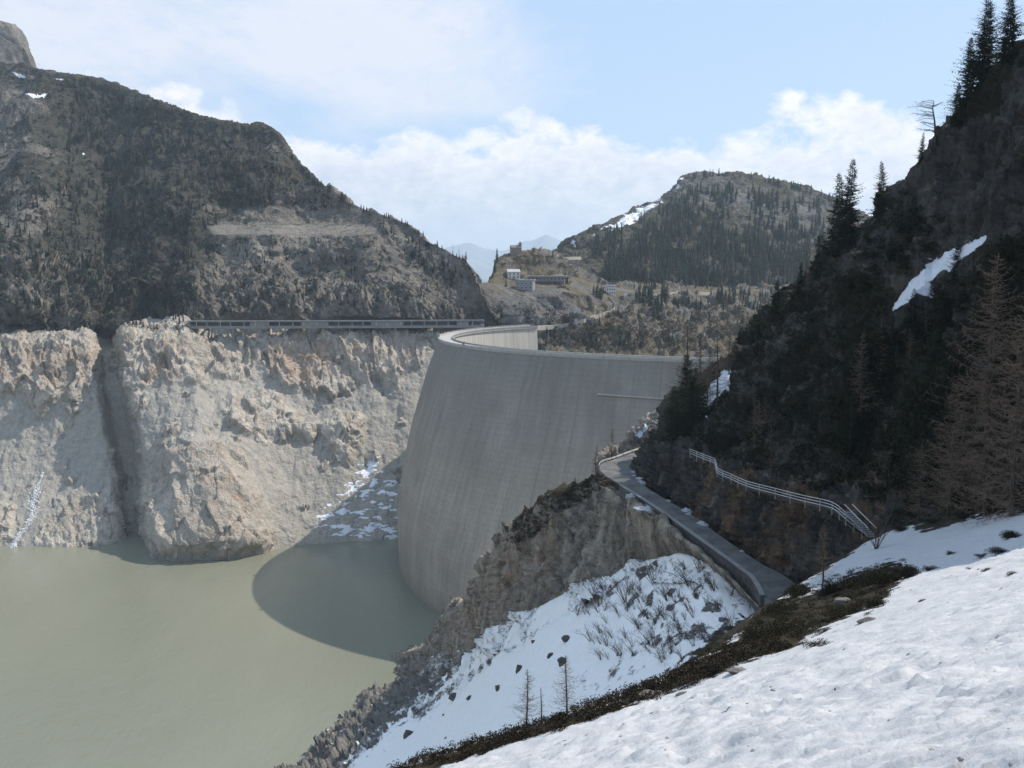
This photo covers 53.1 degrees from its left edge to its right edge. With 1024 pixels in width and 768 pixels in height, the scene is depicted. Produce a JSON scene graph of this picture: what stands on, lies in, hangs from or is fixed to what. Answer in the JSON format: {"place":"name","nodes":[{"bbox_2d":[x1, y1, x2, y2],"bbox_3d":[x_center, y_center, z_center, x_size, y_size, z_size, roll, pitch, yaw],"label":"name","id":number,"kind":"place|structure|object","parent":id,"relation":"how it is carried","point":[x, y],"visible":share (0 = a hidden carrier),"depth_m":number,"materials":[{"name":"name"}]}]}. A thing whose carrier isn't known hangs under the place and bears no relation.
{"place":"outdoors","nodes":[
{"label":"outdoors","id":0,"kind":"place"},
{"bbox_2d":[0,21,36,67],"bbox_3d":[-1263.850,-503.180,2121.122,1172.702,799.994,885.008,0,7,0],"label":"peak","id":1,"kind":"structure","parent":0,"point":[14,47],"depth_m":2081.14,"materials":[{"name":"stone"}]},
{"bbox_2d":[0,531,441,767],"bbox_3d":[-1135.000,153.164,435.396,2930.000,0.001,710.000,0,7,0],"label":"lake","id":2,"kind":"structure","parent":0,"point":[128,652],"depth_m":544.36,"materials":[{"name":"liquid"}]},
{"bbox_2d":[398,324,719,613],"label":"arch dam","id":3,"kind":"structure","parent":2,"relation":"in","point":[508,423],"depth_m":589.18,"materials":[{"name":"concrete"}]},
{"bbox_2d":[0,59,499,561],"bbox_3d":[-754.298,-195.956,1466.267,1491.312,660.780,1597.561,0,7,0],"label":"mountain","id":4,"kind":"structure","parent":0,"point":[164,439],"depth_m":856.77,"materials":[{"name":"stone"}]},
{"bbox_2d":[8,472,43,547],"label":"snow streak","id":5,"kind":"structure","parent":4,"relation":"on","point":[29,520],"depth_m":764.65,"materials":[{"name":"snow"}]},
{"bbox_2d":[0,89,367,330],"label":"dwarf pine scrub","id":6,"kind":"object","parent":4,"relation":"on","point":[121,258],"visible":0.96,"depth_m":1069.52,"materials":[{"name":"plant"}]},
{"bbox_2d":[0,82,467,329],"bbox_3d":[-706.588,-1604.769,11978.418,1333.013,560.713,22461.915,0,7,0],"label":"distant forest","id":7,"kind":"object","parent":4,"relation":"on","point":[206,159],"visible":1,"depth_m":1056.19,"materials":[{"name":"green plant"}]},
{"bbox_2d":[199,235,462,316],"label":"dwarf pine scrub","id":8,"kind":"object","parent":4,"relation":"on","point":[325,237],"visible":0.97,"depth_m":925.82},
{"bbox_2d":[188,319,483,341],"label":"road gallery","id":9,"kind":"object","parent":4,"relation":"on","point":[253,324],"visible":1,"depth_m":869.57,"materials":[{"name":"grey concrete"}]},
{"bbox_2d":[457,255,492,279],"bbox_3d":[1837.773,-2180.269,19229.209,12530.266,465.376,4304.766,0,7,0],"label":"distant mountains","id":10,"kind":"structure","parent":0,"point":[483,271],"depth_m":18065.93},
{"bbox_2d":[444,235,560,266],"bbox_3d":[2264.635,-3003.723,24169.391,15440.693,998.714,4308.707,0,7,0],"label":"distant mountains","id":11,"kind":"structure","parent":0,"point":[482,254],"depth_m":23184.20,"materials":[{"name":"stone"}]},
{"bbox_2d":[0,0,1023,249],"label":"sky","id":12,"kind":"structure","parent":0,"point":[487,124],"materials":[{"name":"blue"}]},
{"bbox_2d":[274,553,752,767],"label":"snowy gully","id":13,"kind":"object","parent":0,"point":[370,734],"visible":0.63,"depth_m":227.86,"materials":[{"name":"snow"}]},
{"bbox_2d":[578,576,603,606],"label":"bare bush","id":14,"kind":"object","parent":13,"relation":"on","point":[597,600],"visible":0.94,"depth_m":217.69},
{"bbox_2d":[607,576,628,602],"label":"bare bush","id":15,"kind":"object","parent":13,"relation":"on","point":[620,590],"visible":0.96,"depth_m":201.91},
{"bbox_2d":[626,554,663,583],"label":"bare bush","id":16,"kind":"object","parent":13,"relation":"on","point":[649,576],"visible":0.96,"depth_m":200.36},
{"bbox_2d":[667,558,690,586],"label":"bare bush","id":17,"kind":"object","parent":13,"relation":"on","point":[682,575],"visible":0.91,"depth_m":182.00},
{"bbox_2d":[556,254,580,265],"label":"path","id":18,"kind":"structure","parent":0,"point":[573,258],"depth_m":1076.04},
{"bbox_2d":[390,473,759,679],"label":"spur","id":19,"kind":"structure","parent":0,"point":[603,533],"depth_m":267.21,"materials":[{"name":"stone"}]},
{"bbox_2d":[506,473,610,542],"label":"dry scrub","id":20,"kind":"object","parent":19,"relation":"on","point":[567,493],"visible":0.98,"depth_m":268.10,"materials":[{"name":"brown plant"}]},
{"bbox_2d":[619,484,764,610],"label":"retaining wall","id":21,"kind":"structure","parent":19,"relation":"on","point":[746,581],"depth_m":177.49,"materials":[{"name":"concrete"}]},
{"bbox_2d":[537,298,614,329],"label":"road","id":22,"kind":"structure","parent":0,"point":[550,327],"depth_m":878.99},
{"bbox_2d":[594,409,658,474],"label":"outcrop","id":23,"kind":"object","parent":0,"point":[632,439],"visible":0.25,"depth_m":308.62,"materials":[{"name":"stone"}]},
{"bbox_2d":[482,246,791,357],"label":"knoll","id":24,"kind":"structure","parent":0,"point":[578,294],"depth_m":935.11,"materials":[{"name":"stone"}]},
{"bbox_2d":[506,268,520,278],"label":"house","id":25,"kind":"structure","parent":24,"relation":"on","point":[512,273],"depth_m":991.56,"materials":[{"name":"white paint"}]},
{"bbox_2d":[510,242,521,255],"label":"chapel","id":26,"kind":"structure","parent":24,"relation":"on","point":[515,249],"depth_m":1024.88,"materials":[{"name":"stone"}]},
{"bbox_2d":[516,280,534,290],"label":"grey house","id":27,"kind":"structure","parent":24,"relation":"on","point":[528,285],"depth_m":949.11,"materials":[{"name":"metal"}]},
{"bbox_2d":[503,254,587,289],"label":"bare brush","id":28,"kind":"object","parent":24,"relation":"on","point":[535,261],"visible":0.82,"depth_m":1016.69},
{"bbox_2d":[528,276,564,284],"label":"long building","id":29,"kind":"structure","parent":24,"relation":"on","point":[549,279],"depth_m":981.37,"materials":[{"name":"concrete"}]},
{"bbox_2d":[489,301,711,348],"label":"dwarf pine scrub","id":30,"kind":"object","parent":24,"relation":"on","point":[549,309],"visible":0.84,"depth_m":879.02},
{"bbox_2d":[606,283,615,295],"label":"white house","id":31,"kind":"structure","parent":24,"relation":"on","point":[610,289],"depth_m":1017.19,"materials":[{"name":"paint"}]},
{"bbox_2d":[493,249,790,348],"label":"distant forest","id":32,"kind":"object","parent":24,"relation":"on","point":[598,293],"visible":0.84,"depth_m":985.89,"materials":[{"name":"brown plant"}]},
{"bbox_2d":[547,294,767,352],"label":"bare brush","id":33,"kind":"object","parent":24,"relation":"on","point":[608,327],"visible":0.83,"depth_m":885.70,"materials":[{"name":"plant"}]},
{"bbox_2d":[623,291,714,299],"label":"road","id":34,"kind":"structure","parent":0,"point":[670,293],"depth_m":1063.48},
{"bbox_2d":[599,452,794,604],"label":"road","id":35,"kind":"structure","parent":0,"point":[774,584],"depth_m":195.40,"materials":[{"name":"asphalt"}]},
{"bbox_2d":[633,504,652,513],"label":"snow heap","id":36,"kind":"object","parent":35,"relation":"on","point":[644,509],"visible":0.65,"depth_m":213.82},
{"bbox_2d":[398,507,1023,767],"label":"snow slope","id":37,"kind":"structure","parent":0,"point":[965,699],"depth_m":16.83,"materials":[{"name":"snow"}]},
{"bbox_2d":[509,669,546,724],"bbox_3d":[0.414,9.520,30.259,1.265,2.283,1.086,0,7,0],"label":"larch","id":38,"kind":"object","parent":37,"relation":"on","point":[526,719],"visible":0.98,"depth_m":30.23,"materials":[{"name":"brown plant"}]},
{"bbox_2d":[548,655,581,713],"bbox_3d":[1.639,9.118,30.069,1.157,2.361,1.005,0,7,0],"label":"larch","id":39,"kind":"object","parent":37,"relation":"on","point":[566,696],"visible":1,"depth_m":30.09,"materials":[{"name":"brown plant"}]},
{"bbox_2d":[387,558,908,767],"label":"heath","id":40,"kind":"object","parent":37,"relation":"on","point":[631,693],"visible":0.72,"depth_m":29.42,"materials":[{"name":"plant"}]},
{"bbox_2d":[727,667,745,673],"bbox_3d":[5.964,7.471,26.591,0.762,0.222,0.462,2,7,13],"label":"boulder","id":41,"kind":"object","parent":37,"relation":"on","point":[735,670],"visible":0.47,"depth_m":26.52,"materials":[{"name":"stone"}]},
{"bbox_2d":[740,626,778,642],"bbox_3d":[11.158,11.068,44.991,2.235,0.741,2.444,2,7,16],"label":"juniper bush","id":42,"kind":"object","parent":37,"relation":"on","point":[751,636],"visible":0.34,"depth_m":45.33,"materials":[{"name":"green plant"}]},
{"bbox_2d":[761,599,799,614],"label":"juniper bush","id":43,"kind":"object","parent":37,"relation":"on","point":[774,609],"visible":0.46,"depth_m":68.71,"materials":[{"name":"green plant"}]},
{"bbox_2d":[771,610,793,618],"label":"juniper bush","id":44,"kind":"object","parent":37,"relation":"on","point":[783,612],"visible":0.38,"depth_m":63.46,"materials":[{"name":"green plant"}]},
{"bbox_2d":[761,620,805,637],"bbox_3d":[11.764,10.453,43.475,2.294,0.780,2.407,1,7,9],"label":"juniper bush","id":45,"kind":"object","parent":37,"relation":"on","point":[787,626],"visible":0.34,"depth_m":43.67,"materials":[{"name":"green plant"}]},
{"bbox_2d":[783,582,812,598],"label":"juniper bush","id":46,"kind":"object","parent":37,"relation":"on","point":[799,589],"visible":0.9,"depth_m":77.73,"materials":[{"name":"green plant"}]},
{"bbox_2d":[801,638,834,647],"bbox_3d":[8.077,6.693,26.362,1.238,0.300,0.832,3,7,23],"label":"juniper bush","id":47,"kind":"object","parent":37,"relation":"on","point":[813,644],"visible":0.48,"depth_m":26.42,"materials":[{"name":"green plant"}]},
{"bbox_2d":[805,628,831,637],"bbox_3d":[9.767,7.673,31.617,1.514,0.172,1.017,0,7,1],"label":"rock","id":48,"kind":"object","parent":37,"relation":"on","point":[819,630],"visible":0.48,"depth_m":31.71,"materials":[{"name":"grey stone"}]},
{"bbox_2d":[802,526,841,589],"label":"larch","id":49,"kind":"object","parent":37,"relation":"on","point":[823,567],"visible":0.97,"depth_m":74.07,"materials":[{"name":"brown plant"}]},
{"bbox_2d":[820,578,848,595],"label":"juniper bush","id":50,"kind":"object","parent":37,"relation":"on","point":[829,586],"visible":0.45,"depth_m":70.51,"materials":[{"name":"green plant"}]},
{"bbox_2d":[817,603,863,619],"bbox_3d":[13.739,9.418,42.233,2.060,0.582,2.162,5,8,38],"label":"juniper bush","id":51,"kind":"object","parent":37,"relation":"on","point":[837,611],"visible":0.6,"depth_m":42.37,"materials":[{"name":"green plant"}]},
{"bbox_2d":[833,597,849,605],"bbox_3d":[18.099,12.023,55.919,1.065,0.787,0.753,3,7,22],"label":"boulder","id":52,"kind":"object","parent":37,"relation":"on","point":[839,600],"visible":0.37,"depth_m":55.69,"materials":[{"name":"stone"}]},
{"bbox_2d":[835,575,874,591],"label":"juniper bush","id":53,"kind":"object","parent":37,"relation":"on","point":[846,583],"visible":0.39,"depth_m":67.06,"materials":[{"name":"green plant"}]},
{"bbox_2d":[856,617,875,623],"bbox_3d":[10.485,7.019,30.175,0.655,0.332,0.446,5,8,36],"label":"boulder","id":54,"kind":"object","parent":37,"relation":"on","point":[863,620],"visible":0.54,"depth_m":30.11,"materials":[{"name":"stone"}]},
{"bbox_2d":[859,597,888,607],"bbox_3d":[15.095,9.086,42.456,1.463,0.379,1.243,4,8,31],"label":"juniper bush","id":55,"kind":"object","parent":37,"relation":"on","point":[872,602],"visible":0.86,"depth_m":42.42,"materials":[{"name":"green plant"}]},
{"bbox_2d":[860,504,897,548],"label":"bare bush","id":56,"kind":"object","parent":37,"relation":"on","point":[876,546],"visible":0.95,"depth_m":91.59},
{"bbox_2d":[854,565,904,587],"bbox_3d":[22.456,11.701,62.014,2.920,1.282,2.783,-3,7,-22],"label":"juniper bush","id":57,"kind":"object","parent":37,"relation":"on","point":[881,579],"visible":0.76,"depth_m":62.09,"materials":[{"name":"green plant"}]},
{"bbox_2d":[896,564,923,577],"bbox_3d":[23.871,11.237,61.421,1.444,0.864,1.699,-4,8,-29],"label":"juniper bush","id":58,"kind":"object","parent":37,"relation":"on","point":[908,571],"visible":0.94,"depth_m":61.26,"materials":[{"name":"green plant"}]},
{"bbox_2d":[952,510,977,518],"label":"juniper bush","id":59,"kind":"object","parent":37,"relation":"on","point":[964,514],"visible":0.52,"depth_m":95.58,"materials":[{"name":"green plant"}]},
{"bbox_2d":[980,504,1004,513],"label":"juniper bush","id":60,"kind":"object","parent":37,"relation":"on","point":[995,510],"visible":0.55,"depth_m":90.60,"materials":[{"name":"green plant"}]},
{"bbox_2d":[983,546,1007,554],"bbox_3d":[28.497,9.749,59.807,1.596,0.431,1.521,-3,7,-22],"label":"juniper bush","id":61,"kind":"object","parent":37,"relation":"on","point":[995,550],"visible":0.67,"depth_m":59.88,"materials":[{"name":"green plant"}]},
{"bbox_2d":[998,530,1023,539],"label":"juniper bush","id":62,"kind":"object","parent":37,"relation":"on","point":[1008,534],"visible":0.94,"depth_m":68.12,"materials":[{"name":"green plant"}]},
{"bbox_2d":[553,170,872,287],"bbox_3d":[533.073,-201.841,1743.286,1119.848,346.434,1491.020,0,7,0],"label":"wooded hill","id":63,"kind":"structure","parent":0,"point":[578,244],"depth_m":1561.17,"materials":[{"name":"plant"}]},
{"bbox_2d":[576,169,838,287],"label":"distant forest","id":64,"kind":"object","parent":63,"relation":"on","point":[784,268],"visible":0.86,"depth_m":1371.08,"materials":[{"name":"green plant"}]},
{"bbox_2d":[629,39,1023,583],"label":"cliff","id":65,"kind":"structure","parent":0,"point":[966,178],"depth_m":172.22,"materials":[{"name":"stone"}]},
{"bbox_2d":[644,386,711,444],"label":"conifer","id":66,"kind":"object","parent":65,"relation":"on","point":[675,433],"visible":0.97,"depth_m":227.35,"materials":[{"name":"green plant"}]},
{"bbox_2d":[648,353,712,432],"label":"conifer","id":67,"kind":"object","parent":65,"relation":"on","point":[684,369],"visible":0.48,"depth_m":237.05,"materials":[{"name":"green plant"}]},
{"bbox_2d":[678,315,694,433],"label":"larch","id":68,"kind":"object","parent":65,"relation":"on","point":[687,352],"visible":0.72,"depth_m":236.51,"materials":[{"name":"brown plant"}]},
{"bbox_2d":[678,368,715,430],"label":"conifer","id":69,"kind":"object","parent":65,"relation":"on","point":[693,385],"visible":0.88,"depth_m":232.37,"materials":[{"name":"green plant"}]},
{"bbox_2d":[684,379,713,426],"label":"conifer","id":70,"kind":"object","parent":65,"relation":"on","point":[704,412],"visible":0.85,"depth_m":230.83,"materials":[{"name":"green plant"}]},
{"bbox_2d":[691,333,710,387],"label":"larch","id":71,"kind":"object","parent":65,"relation":"on","point":[700,356],"visible":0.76,"depth_m":248.93,"materials":[{"name":"brown plant"}]},
{"bbox_2d":[698,351,716,398],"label":"larch","id":72,"kind":"object","parent":65,"relation":"on","point":[708,372],"visible":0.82,"depth_m":243.43,"materials":[{"name":"brown plant"}]},
{"bbox_2d":[703,318,729,407],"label":"larch","id":73,"kind":"object","parent":65,"relation":"on","point":[718,374],"visible":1,"depth_m":227.29,"materials":[{"name":"brown plant"}]},
{"bbox_2d":[718,331,736,374],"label":"larch","id":74,"kind":"object","parent":65,"relation":"on","point":[728,359],"visible":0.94,"depth_m":246.20,"materials":[{"name":"brown plant"}]},
{"bbox_2d":[745,319,756,344],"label":"conifer","id":75,"kind":"object","parent":65,"relation":"on","point":[752,339],"visible":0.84,"depth_m":243.97,"materials":[{"name":"green plant"}]},
{"bbox_2d":[749,393,761,444],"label":"larch","id":76,"kind":"object","parent":65,"relation":"on","point":[754,416],"visible":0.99,"depth_m":193.51,"materials":[{"name":"brown plant"}]},
{"bbox_2d":[762,423,781,505],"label":"larch","id":77,"kind":"object","parent":65,"relation":"on","point":[771,453],"visible":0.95,"depth_m":179.88,"materials":[{"name":"brown plant"}]},
{"bbox_2d":[764,281,785,315],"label":"conifer","id":78,"kind":"object","parent":65,"relation":"on","point":[776,302],"visible":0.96,"depth_m":227.72,"materials":[{"name":"green plant"}]},
{"bbox_2d":[690,449,867,540],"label":"cliff walkway","id":79,"kind":"structure","parent":65,"relation":"on","point":[837,511],"depth_m":170.21,"materials":[{"name":"white paint"}]},
{"bbox_2d":[793,263,808,297],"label":"conifer","id":80,"kind":"object","parent":65,"relation":"on","point":[800,277],"visible":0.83,"depth_m":230.84,"materials":[{"name":"green plant"}]},
{"bbox_2d":[802,239,813,300],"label":"larch","id":81,"kind":"object","parent":65,"relation":"on","point":[806,279],"visible":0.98,"depth_m":225.40,"materials":[{"name":"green plant"}]},
{"bbox_2d":[808,235,825,280],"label":"conifer","id":82,"kind":"object","parent":65,"relation":"on","point":[819,267],"visible":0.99,"depth_m":223.93,"materials":[{"name":"green plant"}]},
{"bbox_2d":[810,174,847,260],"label":"conifer","id":83,"kind":"object","parent":65,"relation":"on","point":[830,232],"visible":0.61,"depth_m":231.96,"materials":[{"name":"green plant"}]},
{"bbox_2d":[662,188,1023,513],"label":"dwarf pine scrub","id":84,"kind":"object","parent":65,"relation":"on","point":[870,456],"visible":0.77,"depth_m":163.47,"materials":[{"name":"plant"}]},
{"bbox_2d":[825,159,869,249],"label":"conifer","id":85,"kind":"object","parent":65,"relation":"on","point":[849,219],"visible":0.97,"depth_m":220.95,"materials":[{"name":"green plant"}]},
{"bbox_2d":[844,504,875,536],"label":"cliff stair","id":86,"kind":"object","parent":65,"relation":"on","point":[857,521],"visible":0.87,"depth_m":140.82,"materials":[{"name":"metal"}]},
{"bbox_2d":[846,333,880,422],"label":"larch","id":87,"kind":"object","parent":65,"relation":"on","point":[861,384],"visible":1,"depth_m":165.79,"materials":[{"name":"brown plant"}]},
{"bbox_2d":[860,223,873,243],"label":"conifer","id":88,"kind":"object","parent":65,"relation":"on","point":[866,233],"visible":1,"depth_m":199.16,"materials":[{"name":"green plant"}]},
{"bbox_2d":[863,161,892,218],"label":"conifer","id":89,"kind":"object","parent":65,"relation":"on","point":[881,197],"visible":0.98,"depth_m":204.73,"materials":[{"name":"green plant"}]},
{"bbox_2d":[871,322,888,379],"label":"larch","id":90,"kind":"object","parent":65,"relation":"on","point":[880,364],"visible":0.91,"depth_m":167.24,"materials":[{"name":"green plant"}]},
{"bbox_2d":[881,233,896,261],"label":"conifer","id":91,"kind":"object","parent":65,"relation":"on","point":[888,256],"visible":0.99,"depth_m":177.37,"materials":[{"name":"green plant"}]},
{"bbox_2d":[879,336,905,372],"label":"conifer","id":92,"kind":"object","parent":65,"relation":"on","point":[896,351],"visible":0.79,"depth_m":164.84,"materials":[{"name":"green plant"}]},
{"bbox_2d":[895,288,927,339],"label":"conifer","id":93,"kind":"object","parent":65,"relation":"on","point":[914,314],"visible":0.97,"depth_m":162.94,"materials":[{"name":"green plant"}]},
{"bbox_2d":[898,188,924,241],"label":"conifer","id":94,"kind":"object","parent":65,"relation":"on","point":[912,213],"visible":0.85,"depth_m":175.68,"materials":[{"name":"green plant"}]},
{"bbox_2d":[889,446,938,525],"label":"larch","id":95,"kind":"object","parent":65,"relation":"on","point":[920,494],"visible":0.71,"depth_m":127.94,"materials":[{"name":"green plant"}]},
{"bbox_2d":[914,133,927,164],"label":"conifer","id":96,"kind":"object","parent":65,"relation":"on","point":[921,152],"visible":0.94,"depth_m":184.19,"materials":[{"name":"green plant"}]},
{"bbox_2d":[909,100,943,145],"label":"dead tree","id":97,"kind":"object","parent":65,"relation":"on","point":[934,127],"visible":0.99,"depth_m":180.61,"materials":[{"name":"wood"}]},
{"bbox_2d":[914,324,944,372],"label":"conifer","id":98,"kind":"object","parent":65,"relation":"on","point":[931,356],"visible":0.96,"depth_m":145.92,"materials":[{"name":"green plant"}]},
{"bbox_2d":[927,366,954,431],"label":"conifer","id":99,"kind":"object","parent":65,"relation":"on","point":[943,401],"visible":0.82,"depth_m":142.32,"materials":[{"name":"green plant"}]},
{"bbox_2d":[906,379,980,517],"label":"larch","id":100,"kind":"object","parent":65,"relation":"on","point":[948,502],"visible":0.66,"depth_m":99.52,"materials":[{"name":"brown plant"}]},
{"bbox_2d":[935,342,963,417],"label":"conifer","id":101,"kind":"object","parent":65,"relation":"on","point":[953,362],"visible":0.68,"depth_m":141.81,"materials":[{"name":"green plant"}]},
{"bbox_2d":[877,479,1023,528],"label":"heath","id":102,"kind":"object","parent":65,"relation":"on","point":[910,515],"visible":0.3,"depth_m":128.60,"materials":[{"name":"brown plant"}]},
{"bbox_2d":[939,236,963,291],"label":"conifer","id":103,"kind":"object","parent":65,"relation":"on","point":[957,256],"visible":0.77,"depth_m":161.37,"materials":[{"name":"green plant"}]},
{"bbox_2d":[937,84,971,128],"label":"conifer","id":104,"kind":"object","parent":65,"relation":"on","point":[951,117],"visible":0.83,"depth_m":174.09,"materials":[{"name":"green plant"}]},
{"bbox_2d":[908,253,1023,522],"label":"larch","id":105,"kind":"object","parent":65,"relation":"on","point":[985,450],"visible":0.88,"depth_m":90.41,"materials":[{"name":"brown plant"}]},
{"bbox_2d":[944,38,988,107],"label":"conifer","id":106,"kind":"object","parent":65,"relation":"on","point":[969,87],"visible":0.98,"depth_m":171.45,"materials":[{"name":"green plant"}]},
{"bbox_2d":[952,0,1002,83],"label":"conifer","id":107,"kind":"object","parent":65,"relation":"on","point":[987,29],"visible":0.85,"depth_m":170.69,"materials":[{"name":"green plant"}]},
{"bbox_2d":[949,296,1023,529],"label":"larch","id":108,"kind":"object","parent":65,"relation":"on","point":[1012,481],"visible":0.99,"depth_m":85.07,"materials":[{"name":"brown plant"}]},
{"bbox_2d":[983,0,1023,67],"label":"conifer","id":109,"kind":"object","parent":65,"relation":"on","point":[1009,38],"visible":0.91,"depth_m":162.81,"materials":[{"name":"green plant"}]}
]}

